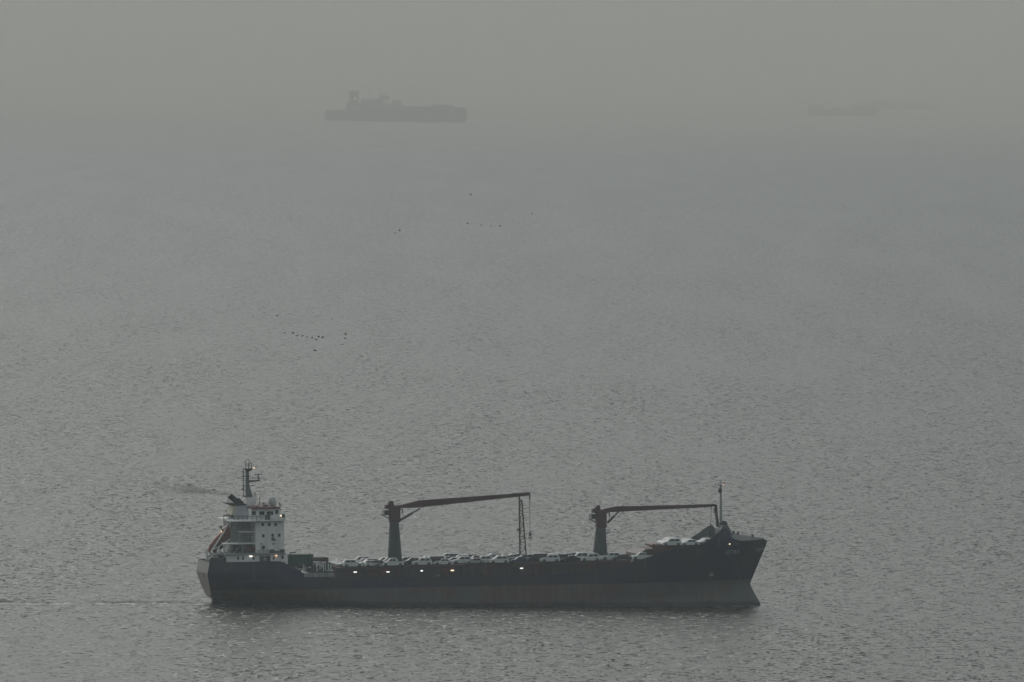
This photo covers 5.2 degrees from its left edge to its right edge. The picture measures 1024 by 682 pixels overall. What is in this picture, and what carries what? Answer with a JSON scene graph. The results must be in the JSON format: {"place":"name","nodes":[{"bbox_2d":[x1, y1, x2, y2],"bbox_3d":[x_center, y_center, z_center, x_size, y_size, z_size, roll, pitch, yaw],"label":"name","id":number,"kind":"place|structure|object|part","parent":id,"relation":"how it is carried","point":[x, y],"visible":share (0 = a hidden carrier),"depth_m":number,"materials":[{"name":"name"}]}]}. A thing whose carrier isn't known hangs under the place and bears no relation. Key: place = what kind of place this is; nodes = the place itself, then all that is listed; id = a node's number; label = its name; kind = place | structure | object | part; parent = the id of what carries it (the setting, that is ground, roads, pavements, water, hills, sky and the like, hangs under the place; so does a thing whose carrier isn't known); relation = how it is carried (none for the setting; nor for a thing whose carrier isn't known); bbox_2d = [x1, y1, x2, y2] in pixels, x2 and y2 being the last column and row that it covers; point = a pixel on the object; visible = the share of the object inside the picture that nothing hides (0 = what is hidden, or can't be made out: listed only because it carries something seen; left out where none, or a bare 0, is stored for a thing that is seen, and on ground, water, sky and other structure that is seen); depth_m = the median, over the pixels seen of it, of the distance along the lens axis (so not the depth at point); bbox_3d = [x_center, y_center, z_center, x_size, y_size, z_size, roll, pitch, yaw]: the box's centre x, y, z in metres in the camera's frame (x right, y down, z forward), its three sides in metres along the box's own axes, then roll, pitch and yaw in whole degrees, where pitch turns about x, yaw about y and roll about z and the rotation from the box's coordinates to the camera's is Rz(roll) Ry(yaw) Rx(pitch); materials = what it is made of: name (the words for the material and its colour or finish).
{"place":"outdoors","nodes":[
{"label":"outdoors","id":0,"kind":"place"},
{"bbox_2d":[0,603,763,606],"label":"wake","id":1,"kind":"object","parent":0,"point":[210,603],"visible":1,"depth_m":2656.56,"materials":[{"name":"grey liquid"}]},
{"bbox_2d":[0,37,1023,681],"bbox_3d":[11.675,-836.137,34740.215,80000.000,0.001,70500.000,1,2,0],"label":"sea","id":2,"kind":"structure","parent":0,"point":[756,289],"depth_m":4810.24,"materials":[{"name":"grey liquid"}]},
{"bbox_2d":[0,600,213,603],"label":"wake","id":3,"kind":"object","parent":2,"relation":"on","point":[96,601],"visible":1,"depth_m":2657.83,"materials":[{"name":"grey liquid"}]},
{"bbox_2d":[325,88,467,121],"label":"container ship","id":4,"kind":"object","parent":2,"relation":"on","point":[370,109],"visible":0.91,"depth_m":15441.34},
{"bbox_2d":[196,460,766,606],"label":"cargo ship","id":5,"kind":"object","parent":2,"relation":"on","point":[718,567],"visible":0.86,"depth_m":2668.89,"materials":[{"name":"paint"}]},
{"bbox_2d":[208,526,229,552],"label":"lifeboat","id":6,"kind":"object","parent":5,"relation":"hanging from","point":[225,536],"visible":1,"depth_m":2663.86,"materials":[{"name":"grey paint"}]},
{"bbox_2d":[243,545,254,551],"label":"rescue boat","id":7,"kind":"object","parent":5,"relation":"on","point":[249,548],"visible":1,"depth_m":2658.30,"materials":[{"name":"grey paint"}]},
{"bbox_2d":[288,554,313,564],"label":"container","id":8,"kind":"object","parent":5,"relation":"on","point":[296,559],"visible":1,"depth_m":2664.17,"materials":[{"name":"metal"}]},
{"bbox_2d":[313,557,328,561],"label":"container","id":9,"kind":"object","parent":5,"relation":"on","point":[322,559],"visible":1,"depth_m":2669.28,"materials":[{"name":"grey metal"}]},
{"bbox_2d":[342,559,362,566],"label":"car","id":10,"kind":"object","parent":5,"relation":"on","point":[347,563],"visible":1,"depth_m":2662.37,"materials":[{"name":"white paint"}]},
{"bbox_2d":[354,556,368,560],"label":"car","id":11,"kind":"object","parent":5,"relation":"on","point":[357,558],"visible":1,"depth_m":2676.45,"materials":[{"name":"white paint"}]},
{"bbox_2d":[363,560,381,566],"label":"car","id":12,"kind":"object","parent":5,"relation":"on","point":[367,563],"visible":1,"depth_m":2663.34,"materials":[{"name":"white paint"}]},
{"bbox_2d":[374,560,386,566],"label":"car","id":13,"kind":"object","parent":5,"relation":"on","point":[379,561],"visible":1,"depth_m":2663.69,"materials":[{"name":"black paint"}]},
{"bbox_2d":[382,558,403,565],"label":"pickup truck","id":14,"kind":"object","parent":5,"relation":"on","point":[391,561],"visible":1,"depth_m":2664.25,"materials":[{"name":"white paint"}]},
{"bbox_2d":[404,557,419,564],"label":"car","id":15,"kind":"object","parent":5,"relation":"on","point":[408,561],"visible":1,"depth_m":2667.32,"materials":[{"name":"black paint"}]},
{"bbox_2d":[411,558,431,565],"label":"car","id":16,"kind":"object","parent":5,"relation":"on","point":[423,561],"visible":1,"depth_m":2665.61,"materials":[{"name":"white paint"}]},
{"bbox_2d":[428,556,443,564],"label":"car","id":17,"kind":"object","parent":5,"relation":"on","point":[434,558],"visible":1,"depth_m":2668.46,"materials":[{"name":"black paint"}]},
{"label":"side window","id":18,"kind":"part","parent":17,"relation":"part of","materials":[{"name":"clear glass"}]},
{"bbox_2d":[432,558,452,564],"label":"car","id":19,"kind":"object","parent":5,"relation":"on","point":[444,561],"visible":1,"depth_m":2666.61,"materials":[{"name":"white paint"}]},
{"bbox_2d":[442,553,458,556],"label":"car","id":20,"kind":"object","parent":5,"relation":"on","point":[451,554],"visible":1,"depth_m":2680.42,"materials":[{"name":"white paint"}]},
{"bbox_2d":[451,556,470,563],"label":"car","id":21,"kind":"object","parent":5,"relation":"on","point":[460,559],"visible":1,"depth_m":2669.61,"materials":[{"name":"white paint"}]},
{"bbox_2d":[464,558,484,563],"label":"car","id":22,"kind":"object","parent":5,"relation":"on","point":[476,560],"visible":1,"depth_m":2668.07,"materials":[{"name":"silver paint"}]},
{"bbox_2d":[477,556,492,563],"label":"car","id":23,"kind":"object","parent":5,"relation":"on","point":[485,558],"visible":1,"depth_m":2670.66,"materials":[{"name":"white paint"}]},
{"bbox_2d":[488,556,508,563],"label":"car","id":24,"kind":"object","parent":5,"relation":"on","point":[500,559],"visible":1,"depth_m":2669.08,"materials":[{"name":"white paint"}]},
{"bbox_2d":[509,554,518,557],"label":"car","id":25,"kind":"object","parent":5,"relation":"on","point":[513,555],"visible":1,"depth_m":2680.98,"materials":[{"name":"white paint"}]},
{"bbox_2d":[509,557,529,562],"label":"car","id":26,"kind":"object","parent":5,"relation":"on","point":[521,559],"visible":1,"depth_m":2670.11,"materials":[{"name":"blue paint"}]},
{"bbox_2d":[519,554,531,557],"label":"car","id":27,"kind":"object","parent":5,"relation":"on","point":[526,555],"visible":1,"depth_m":2674.82,"materials":[{"name":"silver paint"}]},
{"bbox_2d":[527,553,547,561],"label":"car","id":28,"kind":"object","parent":5,"relation":"on","point":[535,557],"visible":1,"depth_m":2673.02,"materials":[{"name":"black paint"}]},
{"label":"side window","id":29,"kind":"part","parent":28,"relation":"part of","materials":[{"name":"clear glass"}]},
{"bbox_2d":[539,554,559,561],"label":"car","id":30,"kind":"object","parent":5,"relation":"on","point":[555,557],"visible":1,"depth_m":2671.43,"materials":[{"name":"white paint"}]},
{"bbox_2d":[553,554,567,561],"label":"car","id":31,"kind":"object","parent":5,"relation":"on","point":[562,555],"visible":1,"depth_m":2674.15,"materials":[{"name":"grey paint"}]},
{"bbox_2d":[560,555,579,561],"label":"car","id":32,"kind":"object","parent":5,"relation":"on","point":[571,558],"visible":1,"depth_m":2672.40,"materials":[{"name":"black paint"}]},
{"bbox_2d":[575,552,591,560],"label":"car","id":33,"kind":"object","parent":5,"relation":"on","point":[580,554],"visible":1,"depth_m":2675.20,"materials":[{"name":"white paint"}]},
{"bbox_2d":[580,553,600,560],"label":"car","id":34,"kind":"object","parent":5,"relation":"on","point":[595,556],"visible":1,"depth_m":2673.28,"materials":[{"name":"white paint"}]},
{"bbox_2d":[601,552,619,559],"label":"car","id":35,"kind":"object","parent":5,"relation":"on","point":[609,555],"visible":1,"depth_m":2676.36,"materials":[{"name":"white paint"}]},
{"bbox_2d":[612,554,631,560],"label":"car","id":36,"kind":"object","parent":5,"relation":"on","point":[622,557],"visible":1,"depth_m":2674.72,"materials":[{"name":"green paint"}]},
{"bbox_2d":[631,552,652,559],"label":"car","id":37,"kind":"object","parent":5,"relation":"on","point":[641,555],"visible":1,"depth_m":2675.51,"materials":[{"name":"white paint"}]},
{"bbox_2d":[661,538,681,545],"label":"car","id":38,"kind":"object","parent":5,"relation":"on","point":[674,541],"visible":1,"depth_m":2678.64,"materials":[{"name":"white paint"}]},
{"bbox_2d":[682,539,699,545],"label":"car","id":39,"kind":"object","parent":5,"relation":"on","point":[690,542],"visible":1,"depth_m":2679.49,"materials":[{"name":"white paint"}]},
{"bbox_2d":[808,104,879,115],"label":"bulk carrier","id":40,"kind":"object","parent":2,"relation":"on","point":[853,110],"visible":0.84,"depth_m":17480.76,"materials":[{"name":"grey metal"}]},
{"bbox_2d":[0,0,1023,51],"label":"sky","id":41,"kind":"structure","parent":0,"point":[943,25],"materials":[{"name":"grey"}]}
]}

